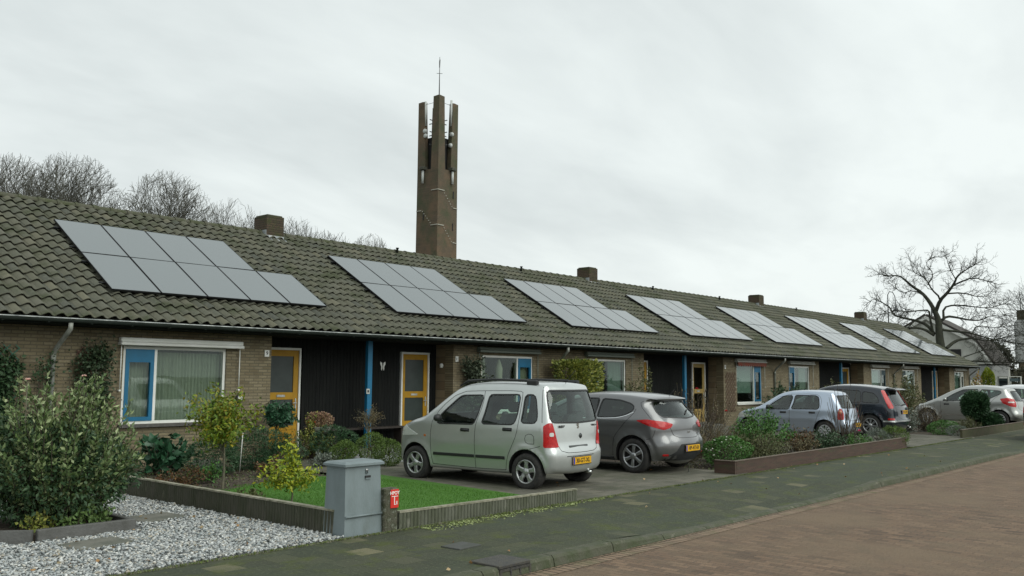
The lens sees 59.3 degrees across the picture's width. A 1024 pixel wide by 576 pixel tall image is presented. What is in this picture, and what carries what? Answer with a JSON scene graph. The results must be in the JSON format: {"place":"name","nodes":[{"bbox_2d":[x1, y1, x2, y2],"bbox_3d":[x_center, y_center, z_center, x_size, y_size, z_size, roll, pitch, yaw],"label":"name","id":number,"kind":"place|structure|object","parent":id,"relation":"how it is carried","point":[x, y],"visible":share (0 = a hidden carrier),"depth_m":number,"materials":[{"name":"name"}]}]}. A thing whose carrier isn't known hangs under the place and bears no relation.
{"place":"outdoors","nodes":[
{"label":"outdoors","id":0,"kind":"place"},
{"bbox_2d":[326,449,402,461],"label":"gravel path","id":1,"kind":"structure","parent":0,"point":[357,456],"depth_m":19.41,"materials":[{"name":"grey gravel"}]},
{"bbox_2d":[354,403,385,456],"bbox_3d":[-3.086,3.062,19.434,0.668,1.172,0.708,-1,-6,11],"label":"tree","id":2,"kind":"object","parent":1,"relation":"on","point":[372,416],"visible":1,"depth_m":19.45,"materials":[{"name":"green plant"}]},
{"bbox_2d":[220,475,518,509],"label":"lawn","id":3,"kind":"structure","parent":0,"point":[399,479],"depth_m":13.28,"materials":[{"name":"green plant"}]},
{"bbox_2d":[252,436,321,501],"bbox_3d":[-2.889,2.434,11.931,1.002,0.933,1.007,-5,-8,41],"label":"shrub","id":4,"kind":"object","parent":3,"relation":"on","point":[287,477],"visible":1,"depth_m":11.81,"materials":[{"name":"yellow plant"}]},
{"bbox_2d":[230,456,747,499],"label":"driveway","id":5,"kind":"structure","parent":0,"point":[606,478],"depth_m":15.46,"materials":[{"name":"grey concrete"}]},
{"bbox_2d":[262,399,300,439],"bbox_3d":[-4.802,2.900,18.534,0.834,1.288,0.775,-5,-8,41],"label":"tree","id":6,"kind":"object","parent":5,"relation":"on","point":[277,415],"visible":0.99,"depth_m":18.42,"materials":[{"name":"green plant"}]},
{"bbox_2d":[292,411,334,458],"bbox_3d":[-4.176,3.111,18.993,0.609,1.035,0.948,-5,-8,41],"label":"euonymus","id":7,"kind":"object","parent":5,"relation":"on","point":[311,454],"visible":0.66,"depth_m":18.86,"materials":[{"name":"green plant"}]},
{"bbox_2d":[303,426,330,457],"bbox_3d":[-4.144,3.283,19.163,0.620,0.660,0.620,-5,-8,41],"label":"flower pot","id":8,"kind":"object","parent":5,"relation":"on","point":[316,429],"visible":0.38,"depth_m":19.01,"materials":[{"name":"concrete"}]},
{"bbox_2d":[304,411,333,426],"bbox_3d":[-4.116,2.838,19.247,0.554,0.415,0.644,-5,-8,41],"label":"chrysanthemum","id":9,"kind":"object","parent":8,"relation":"in","point":[321,416],"visible":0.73,"depth_m":19.16,"materials":[{"name":"brown plant"}]},
{"bbox_2d":[306,449,336,466],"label":"flower bed plant","id":10,"kind":"object","parent":5,"relation":"on","point":[319,459],"visible":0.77,"depth_m":17.20,"materials":[{"name":"green plant"}]},
{"bbox_2d":[329,439,358,459],"bbox_3d":[-3.365,3.263,17.938,0.565,0.512,0.605,-5,-8,41],"label":"box ball","id":11,"kind":"object","parent":5,"relation":"on","point":[350,445],"visible":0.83,"depth_m":17.86,"materials":[{"name":"green plant"}]},
{"bbox_2d":[355,432,387,458],"bbox_3d":[-2.887,3.253,18.451,0.684,0.648,0.687,2,-6,-18],"label":"box ball","id":12,"kind":"object","parent":5,"relation":"on","point":[364,444],"visible":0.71,"depth_m":18.37,"materials":[{"name":"green plant"}]},
{"bbox_2d":[371,437,401,466],"bbox_3d":[-2.414,3.185,17.501,0.669,0.588,0.639,-5,-8,41],"label":"box ball","id":13,"kind":"object","parent":5,"relation":"on","point":[388,453],"visible":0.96,"depth_m":17.40,"materials":[{"name":"green plant"}]},
{"bbox_2d":[401,371,600,488],"bbox_3d":[-0.293,2.358,15.447,3.603,1.862,2.018,-4,-7,37],"label":"parked car","id":14,"kind":"object","parent":5,"relation":"on","point":[535,446],"visible":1,"depth_m":14.63,"materials":[{"name":"silver metal"}]},
{"bbox_2d":[551,389,702,472],"bbox_3d":[1.713,2.817,18.079,4.307,1.602,2.159,-4,-7,40],"label":"parked car","id":15,"kind":"object","parent":5,"relation":"on","point":[639,432],"visible":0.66,"depth_m":16.70,"materials":[{"name":"grey paint"}]},
{"bbox_2d":[0,0,1023,381],"label":"sky","id":16,"kind":"structure","parent":0,"point":[780,151],"materials":[{"name":"white"}]},
{"bbox_2d":[133,413,1015,490],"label":"garden soil","id":17,"kind":"structure","parent":0,"point":[250,481],"depth_m":16.34,"materials":[{"name":"brown soil"}]},
{"bbox_2d":[0,221,72,454],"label":"terraced house","id":18,"kind":"structure","parent":17,"relation":"on","point":[33,313],"depth_m":15.62,"materials":[{"name":"brown brick"}]},
{"bbox_2d":[0,342,30,440],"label":"climbing ivy","id":19,"kind":"object","parent":18,"relation":"attached to","point":[6,387],"visible":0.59,"depth_m":15.15,"materials":[{"name":"green plant"}]},
{"bbox_2d":[28,348,65,412],"bbox_3d":[-8.072,2.116,15.493,0.291,2.195,0.661,-5,-8,41],"label":"climbing ivy","id":20,"kind":"object","parent":18,"relation":"attached to","point":[37,373],"visible":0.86,"depth_m":15.57,"materials":[{"name":"green plant"}]},
{"bbox_2d":[65,332,121,439],"bbox_3d":[-7.532,2.042,16.192,0.321,2.494,1.023,-5,-8,41],"label":"climbing ivy","id":21,"kind":"object","parent":17,"relation":"on","point":[104,356],"visible":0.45,"depth_m":16.27,"materials":[{"name":"green plant"}]},
{"bbox_2d":[132,432,198,474],"bbox_3d":[-6.215,2.966,16.075,0.919,0.826,1.142,-5,-8,41],"label":"aralia","id":22,"kind":"object","parent":17,"relation":"on","point":[161,456],"visible":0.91,"depth_m":15.94,"materials":[{"name":"green plant"}]},
{"bbox_2d":[0,493,343,575],"bbox_3d":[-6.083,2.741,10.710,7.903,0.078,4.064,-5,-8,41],"label":"gravel","id":23,"kind":"structure","parent":17,"relation":"on","point":[227,530],"depth_m":9.12,"materials":[{"name":"white gravel"}]},
{"bbox_2d":[0,513,135,544],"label":"planter","id":24,"kind":"object","parent":23,"relation":"on","point":[116,523],"visible":0.45,"depth_m":9.54,"materials":[{"name":"grey concrete"}]},
{"bbox_2d":[15,510,56,532],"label":"ground cover","id":25,"kind":"object","parent":24,"relation":"in","point":[39,523],"visible":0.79,"depth_m":9.52,"materials":[{"name":"green plant"}]},
{"bbox_2d":[0,369,146,529],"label":"evergreen shrub","id":26,"kind":"object","parent":24,"relation":"on","point":[86,415],"visible":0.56,"depth_m":9.98,"materials":[{"name":"green plant"}]},
{"bbox_2d":[55,498,115,526],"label":"ground cover","id":27,"kind":"object","parent":24,"relation":"in","point":[93,517],"visible":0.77,"depth_m":9.83,"materials":[{"name":"green plant"}]},
{"bbox_2d":[57,536,133,552],"bbox_3d":[-4.229,2.611,9.127,0.420,0.058,0.600,-3,-7,33],"label":"stepping stone","id":28,"kind":"object","parent":23,"relation":"on","point":[99,542],"visible":0.62,"depth_m":9.10,"materials":[{"name":"concrete"}]},
{"bbox_2d":[129,512,188,524],"bbox_3d":[-4.297,2.780,10.814,0.500,0.058,0.600,-4,-7,36],"label":"stepping stone","id":29,"kind":"object","parent":23,"relation":"on","point":[158,517],"visible":0.48,"depth_m":10.81,"materials":[{"name":"concrete"}]},
{"bbox_2d":[147,463,211,485],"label":"flower bed plant","id":30,"kind":"object","parent":17,"relation":"on","point":[186,479],"visible":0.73,"depth_m":13.84,"materials":[{"name":"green plant"}]},
{"bbox_2d":[0,191,391,468],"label":"terraced house","id":31,"kind":"structure","parent":17,"relation":"on","point":[170,351],"depth_m":18.52,"materials":[{"name":"tile"}]},
{"bbox_2d":[117,346,225,427],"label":"window","id":32,"kind":"structure","parent":31,"relation":"in","point":[158,379],"depth_m":17.63,"materials":[{"name":"clear glass"}]},
{"bbox_2d":[53,219,326,306],"bbox_3d":[-6.998,-0.471,19.835,5.160,0.133,3.300,7,21,-48],"label":"solar array","id":33,"kind":"object","parent":31,"relation":"on","point":[127,260],"visible":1,"depth_m":19.36,"materials":[{"name":"grey glass"}]},
{"bbox_2d":[269,350,298,444],"bbox_3d":[-5.388,2.465,20.327,0.699,2.500,0.970,-5,-8,41],"label":"door","id":34,"kind":"structure","parent":31,"relation":"in","point":[284,363],"depth_m":20.26,"materials":[{"name":"yellow paint"}]},
{"bbox_2d":[326,425,403,447],"bbox_3d":[-3.500,3.571,21.541,0.350,0.460,2.350,-5,-8,41],"label":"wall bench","id":35,"kind":"object","parent":31,"relation":"on","point":[397,432],"depth_m":22.00,"materials":[{"name":"brown wood"}]},
{"bbox_2d":[187,460,226,483],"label":"flower bed plant","id":36,"kind":"object","parent":17,"relation":"on","point":[212,478],"visible":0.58,"depth_m":14.64,"materials":[{"name":"green plant"}]},
{"bbox_2d":[181,438,240,476],"bbox_3d":[-5.308,2.943,15.868,1.010,0.795,1.057,-5,-8,41],"label":"dwarf conifer","id":37,"kind":"object","parent":17,"relation":"on","point":[213,457],"visible":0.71,"depth_m":15.73,"materials":[{"name":"plant"}]},
{"bbox_2d":[105,475,333,533],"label":"garden wall","id":38,"kind":"structure","parent":17,"relation":"on","point":[296,515],"depth_m":11.06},
{"bbox_2d":[176,382,265,489],"bbox_3d":[-4.376,2.233,13.602,1.354,1.641,1.202,-5,-8,41],"label":"tree","id":39,"kind":"object","parent":17,"relation":"on","point":[220,422],"visible":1,"depth_m":13.43,"materials":[{"name":"green plant"}]},
{"bbox_2d":[226,424,289,470],"bbox_3d":[-4.787,2.985,16.796,1.083,0.910,1.373,-5,-8,41],"label":"dwarf conifer","id":40,"kind":"object","parent":17,"relation":"on","point":[253,461],"visible":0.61,"depth_m":16.62,"materials":[{"name":"green plant"}]},
{"bbox_2d":[252,433,309,465],"bbox_3d":[-4.400,3.082,16.920,0.918,0.742,0.999,-1,-6,18],"label":"dwarf conifer","id":41,"kind":"object","parent":17,"relation":"on","point":[297,440],"visible":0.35,"depth_m":16.95,"materials":[{"name":"green plant"}]},
{"bbox_2d":[309,423,360,457],"bbox_3d":[-3.699,3.243,18.818,0.952,0.834,1.178,-5,-8,41],"label":"dwarf conifer","id":42,"kind":"object","parent":17,"relation":"on","point":[339,427],"visible":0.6,"depth_m":18.68,"materials":[{"name":"green plant"}]},
{"bbox_2d":[323,458,383,537],"bbox_3d":[-1.767,2.363,10.031,0.401,0.870,0.560,-4,-7,40],"label":"utility cabinet","id":43,"kind":"object","parent":17,"relation":"on","point":[353,495],"visible":0.98,"depth_m":9.88,"materials":[{"name":"grey metal"}]},
{"bbox_2d":[381,487,398,531],"bbox_3d":[-1.404,2.552,10.179,0.150,0.570,0.211,-5,-8,43],"label":"marker post","id":44,"kind":"object","parent":17,"relation":"on","point":[389,500],"visible":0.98,"depth_m":10.12,"materials":[{"name":"concrete"}]},
{"bbox_2d":[278,233,579,449],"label":"terraced house","id":45,"kind":"structure","parent":17,"relation":"on","point":[413,380],"depth_m":23.56,"materials":[{"name":"tile"}]},
{"bbox_2d":[402,354,427,425],"bbox_3d":[-2.729,2.788,23.339,0.699,2.500,0.970,-5,-8,41],"label":"door","id":46,"kind":"structure","parent":45,"relation":"in","point":[414,395],"depth_m":23.18,"materials":[{"name":"yellow paint"}]},
{"bbox_2d":[328,255,526,322],"bbox_3d":[-2.301,0.098,25.157,5.160,0.132,3.300,7,21,-48],"label":"solar array","id":47,"kind":"object","parent":45,"relation":"on","point":[398,288],"visible":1,"depth_m":24.71,"materials":[{"name":"grey glass"}]},
{"bbox_2d":[417,354,531,413],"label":"window","id":48,"kind":"structure","parent":45,"relation":"in","point":[505,367],"depth_m":25.68,"materials":[{"name":"white paint"}]},
{"bbox_2d":[125,442,793,487],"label":"weeds","id":49,"kind":"object","parent":17,"relation":"on","point":[234,478],"visible":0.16,"depth_m":15.79,"materials":[{"name":"green plant"}]},
{"bbox_2d":[454,354,493,411],"bbox_3d":[-0.977,2.889,23.433,0.564,2.354,1.532,-5,-8,41],"label":"climbing ivy","id":50,"kind":"object","parent":17,"relation":"on","point":[473,370],"visible":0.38,"depth_m":23.41,"materials":[{"name":"green plant"}]},
{"bbox_2d":[397,488,577,528],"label":"garden wall","id":51,"kind":"structure","parent":17,"relation":"on","point":[406,518],"depth_m":11.20,"materials":[{"name":"grey concrete"}]},
{"bbox_2d":[112,429,1023,575],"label":"edging strip","id":52,"kind":"object","parent":17,"relation":"on","point":[317,543],"visible":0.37,"depth_m":10.14,"materials":[{"name":"concrete"}]},
{"bbox_2d":[550,357,604,402],"bbox_3d":[1.912,3.210,26.073,0.947,2.445,1.716,-5,-8,41],"label":"variegated hedge","id":53,"kind":"object","parent":17,"relation":"on","point":[581,367],"visible":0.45,"depth_m":25.86,"materials":[{"name":"green plant"}]},
{"bbox_2d":[460,259,702,403],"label":"terraced house","id":54,"kind":"structure","parent":17,"relation":"on","point":[618,352],"depth_m":30.04,"materials":[{"name":"tile"}]},
{"bbox_2d":[503,278,658,332],"bbox_3d":[2.396,0.668,30.479,5.160,0.131,3.300,7,21,-48],"label":"solar array","id":55,"kind":"object","parent":54,"relation":"on","point":[573,307],"visible":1,"depth_m":30.05,"materials":[{"name":"grey glass"}]},
{"bbox_2d":[587,359,624,390],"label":"window","id":56,"kind":"structure","parent":54,"relation":"in","point":[612,381],"depth_m":29.14,"materials":[{"name":"clear glass"}]},
{"bbox_2d":[624,357,652,392],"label":"shrub","id":57,"kind":"object","parent":17,"relation":"on","point":[648,387],"visible":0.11,"depth_m":28.50,"materials":[{"name":"green plant"}]},
{"bbox_2d":[595,280,790,426],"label":"terraced house","id":58,"kind":"structure","parent":17,"relation":"on","point":[751,364],"depth_m":34.87,"materials":[{"name":"tile"}]},
{"bbox_2d":[625,294,752,340],"bbox_3d":[7.093,1.236,35.800,5.160,0.132,3.300,7,21,-48],"label":"solar array","id":59,"kind":"object","parent":58,"relation":"on","point":[685,318],"visible":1,"depth_m":35.40,"materials":[{"name":"grey glass"}]},
{"bbox_2d":[693,364,704,421],"bbox_3d":[6.835,3.946,34.176,0.699,2.500,0.970,-5,-8,41],"label":"door","id":60,"kind":"structure","parent":58,"relation":"in","point":[701,366],"depth_m":34.13,"materials":[{"name":"yellow wood"}]},
{"bbox_2d":[694,364,763,411],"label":"window","id":61,"kind":"structure","parent":58,"relation":"in","point":[746,386],"depth_m":35.87,"materials":[{"name":"white glass"}]},
{"bbox_2d":[674,379,740,455],"bbox_3d":[4.363,2.983,20.851,2.166,1.749,1.746,2,-6,-19],"label":"rose bush","id":62,"kind":"object","parent":17,"relation":"on","point":[708,426],"visible":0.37,"depth_m":20.70,"materials":[{"name":"green plant"}]},
{"bbox_2d":[701,434,754,464],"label":"flowering bush","id":63,"kind":"object","parent":17,"relation":"on","point":[718,442],"visible":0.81,"depth_m":17.93,"materials":[{"name":"green plant"}]},
{"bbox_2d":[731,431,790,458],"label":"heather bush","id":64,"kind":"object","parent":17,"relation":"on","point":[761,446],"visible":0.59,"depth_m":18.94,"materials":[{"name":"green plant"}]},
{"bbox_2d":[730,405,796,449],"bbox_3d":[6.059,3.429,21.816,1.480,1.142,1.797,-5,-8,41],"label":"green shrub","id":65,"kind":"object","parent":17,"relation":"on","point":[767,427],"visible":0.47,"depth_m":21.64,"materials":[{"name":"green plant"}]},
{"bbox_2d":[684,292,856,401],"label":"terraced house","id":66,"kind":"structure","parent":17,"relation":"on","point":[806,366],"depth_m":40.68,"materials":[{"name":"tile"}]},
{"bbox_2d":[715,306,822,345],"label":"solar array","id":67,"kind":"object","parent":66,"relation":"on","point":[766,327],"visible":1,"depth_m":40.70,"materials":[{"name":"grey glass"}]},
{"bbox_2d":[789,366,808,390],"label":"window","id":68,"kind":"structure","parent":66,"relation":"in","point":[797,373],"depth_m":39.97,"materials":[{"name":"glass"}]},
{"bbox_2d":[780,424,814,451],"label":"flower bed plant","id":69,"kind":"object","parent":17,"relation":"on","point":[796,438],"visible":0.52,"depth_m":21.93,"materials":[{"name":"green plant"}]},
{"bbox_2d":[792,434,820,451],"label":"flower bed plant","id":70,"kind":"object","parent":17,"relation":"on","point":[807,444],"visible":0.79,"depth_m":21.01,"materials":[{"name":"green plant"}]},
{"bbox_2d":[714,437,906,473],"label":"garden wall","id":71,"kind":"structure","parent":17,"relation":"on","point":[753,465],"depth_m":18.63,"materials":[{"name":"brown brick"}]},
{"bbox_2d":[804,426,849,448],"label":"flower bed plant","id":72,"kind":"object","parent":17,"relation":"on","point":[831,440],"visible":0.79,"depth_m":21.58,"materials":[{"name":"green plant"}]},
{"bbox_2d":[763,304,906,387],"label":"terraced house","id":73,"kind":"structure","parent":17,"relation":"on","point":[872,367],"depth_m":46.03,"materials":[{"name":"tile"}]},
{"bbox_2d":[784,315,876,349],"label":"solar array","id":74,"kind":"object","parent":73,"relation":"on","point":[828,333],"visible":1,"depth_m":46.03,"materials":[{"name":"grey glass"}]},
{"bbox_2d":[826,382,864,444],"bbox_3d":[8.648,3.277,23.300,0.962,1.716,0.967,1,-6,-1],"label":"bare shrub","id":75,"kind":"object","parent":17,"relation":"on","point":[853,430],"visible":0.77,"depth_m":23.23,"materials":[{"name":"brown plant"}]},
{"bbox_2d":[814,311,947,407],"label":"terraced house","id":76,"kind":"structure","parent":17,"relation":"on","point":[915,365],"depth_m":51.66,"materials":[{"name":"tile"}]},
{"bbox_2d":[839,323,920,353],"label":"solar array","id":77,"kind":"object","parent":76,"relation":"on","point":[891,345],"visible":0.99,"depth_m":51.34,"materials":[{"name":"grey glass"}]},
{"bbox_2d":[891,371,925,413],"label":"rose bush","id":78,"kind":"object","parent":17,"relation":"on","point":[910,395],"visible":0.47,"depth_m":45.37,"materials":[{"name":"green plant"}]},
{"bbox_2d":[866,319,979,401],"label":"terraced house","id":79,"kind":"structure","parent":17,"relation":"on","point":[953,375],"depth_m":56.26,"materials":[{"name":"tile"}]},
{"bbox_2d":[883,328,955,356],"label":"solar array","id":80,"kind":"object","parent":79,"relation":"on","point":[931,349],"visible":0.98,"depth_m":56.67,"materials":[{"name":"grey glass"}]},
{"bbox_2d":[909,401,943,431],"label":"bare shrub","id":81,"kind":"object","parent":17,"relation":"on","point":[924,419],"visible":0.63,"depth_m":31.23,"materials":[{"name":"brown plant"}]},
{"bbox_2d":[926,419,958,434],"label":"green tuft","id":82,"kind":"object","parent":17,"relation":"on","point":[935,428],"visible":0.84,"depth_m":29.21,"materials":[{"name":"green plant"}]},
{"bbox_2d":[959,390,990,426],"bbox_3d":[16.590,4.350,32.182,1.106,1.452,1.151,-5,-8,41],"label":"topiary ball","id":83,"kind":"object","parent":17,"relation":"on","point":[975,405],"visible":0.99,"depth_m":31.92,"materials":[{"name":"green plant"}]},
{"bbox_2d":[977,411,1005,426],"bbox_3d":[17.123,4.795,32.262,1.038,0.779,1.053,-1,-6,14],"label":"topiary ball","id":84,"kind":"object","parent":17,"relation":"on","point":[993,418],"visible":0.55,"depth_m":31.94,"materials":[{"name":"green plant"}]},
{"bbox_2d":[960,421,1023,437],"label":"garden wall","id":85,"kind":"structure","parent":17,"relation":"on","point":[985,430],"depth_m":29.87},
{"bbox_2d":[127,430,1023,575],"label":"pavement","id":86,"kind":"structure","parent":0,"point":[417,552],"depth_m":10.90,"materials":[{"name":"grey concrete"}]},
{"bbox_2d":[471,554,530,575],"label":"street drain","id":87,"kind":"object","parent":86,"relation":"on","point":[501,563],"visible":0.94,"depth_m":8.36,"materials":[{"name":"concrete"}]},
{"bbox_2d":[421,496,613,530],"bbox_3d":[0.302,2.884,11.616,0.346,0.040,3.823,-5,-8,41],"label":"lichen crust","id":88,"kind":"object","parent":86,"relation":"on","point":[507,515],"visible":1,"depth_m":11.21,"materials":[{"name":"green plant"}]},
{"bbox_2d":[106,438,970,575],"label":"moss tufts","id":89,"kind":"object","parent":86,"relation":"on","point":[254,553],"visible":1,"depth_m":11.29,"materials":[{"name":"green plant"}]},
{"bbox_2d":[700,421,744,460],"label":"ornamental grass","id":90,"kind":"object","parent":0,"point":[718,434],"depth_m":19.25,"materials":[{"name":"plant"}]},
{"bbox_2d":[519,453,1023,575],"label":"curb","id":91,"kind":"structure","parent":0,"point":[599,559],"depth_m":11.03,"materials":[{"name":"grey concrete"}]},
{"bbox_2d":[550,456,1023,575],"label":"road","id":92,"kind":"structure","parent":0,"point":[969,522],"depth_m":10.28,"materials":[{"name":"brown brick"}]},
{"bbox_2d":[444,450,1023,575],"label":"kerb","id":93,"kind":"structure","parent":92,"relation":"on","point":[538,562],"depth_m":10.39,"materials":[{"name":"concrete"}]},
{"bbox_2d":[700,426,970,446],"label":"driveway","id":94,"kind":"structure","parent":0,"point":[918,440],"depth_m":27.52,"materials":[{"name":"grey concrete"}]},
{"bbox_2d":[736,390,860,439],"bbox_3d":[8.593,3.797,27.226,3.715,1.441,1.925,-4,-7,40],"label":"parked car","id":95,"kind":"object","parent":94,"relation":"on","point":[810,415],"visible":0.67,"depth_m":26.43,"materials":[{"name":"silver metal"}]},
{"bbox_2d":[787,384,910,434],"bbox_3d":[10.784,3.998,29.945,4.549,1.615,2.228,-4,-7,40],"label":"parked car","id":96,"kind":"object","parent":94,"relation":"on","point":[881,407],"visible":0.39,"depth_m":28.43,"materials":[{"name":"black paint"}]},
{"bbox_2d":[914,385,1023,423],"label":"parked car","id":97,"kind":"object","parent":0,"point":[1007,403],"visible":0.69,"depth_m":34.76,"materials":[{"name":"silver metal"}]},
{"label":"ground","id":98,"kind":"structure","parent":0,"visible":0},
{"bbox_2d":[0,152,57,198],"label":"bare tree","id":99,"kind":"object","parent":98,"relation":"on","point":[3,176],"visible":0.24,"depth_m":59.56,"materials":[{"name":"brown plant"}]},
{"bbox_2d":[8,152,127,208],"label":"bare tree","id":100,"kind":"object","parent":98,"relation":"on","point":[59,184],"visible":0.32,"depth_m":59.63,"materials":[{"name":"brown plant"}]},
{"bbox_2d":[113,170,219,222],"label":"bare tree","id":101,"kind":"object","parent":98,"relation":"on","point":[185,204],"visible":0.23,"depth_m":59.59,"materials":[{"name":"brown plant"}]},
{"bbox_2d":[201,199,254,228],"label":"bare tree","id":102,"kind":"object","parent":98,"relation":"on","point":[216,220],"visible":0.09,"depth_m":59.03,"materials":[{"name":"grey plant"}]},
{"bbox_2d":[416,60,457,258],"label":"church tower","id":103,"kind":"structure","parent":98,"relation":"on","point":[436,223],"depth_m":109.83,"materials":[{"name":"brick"}]},
{"bbox_2d":[858,240,1023,373],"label":"bare tree","id":104,"kind":"object","parent":98,"relation":"on","point":[938,332],"visible":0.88,"depth_m":77.94,"materials":[{"name":"brown wood"}]},
{"bbox_2d":[904,310,1011,375],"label":"gambrel house","id":105,"kind":"structure","parent":98,"relation":"on","point":[960,348],"depth_m":83.94,"materials":[{"name":"grey tile"}]},
{"bbox_2d":[969,364,1008,385],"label":"garden shed","id":106,"kind":"structure","parent":98,"relation":"on","point":[997,370],"depth_m":74.98,"materials":[{"name":"white"}]},
{"bbox_2d":[996,280,1023,349],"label":"bare tree","id":107,"kind":"object","parent":98,"relation":"on","point":[1020,303],"visible":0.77,"depth_m":83.35,"materials":[{"name":"brown plant"}]},
{"bbox_2d":[1014,308,1023,393],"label":"tall house","id":108,"kind":"structure","parent":98,"relation":"on","point":[1020,350],"depth_m":99.95,"materials":[{"name":"brick"}]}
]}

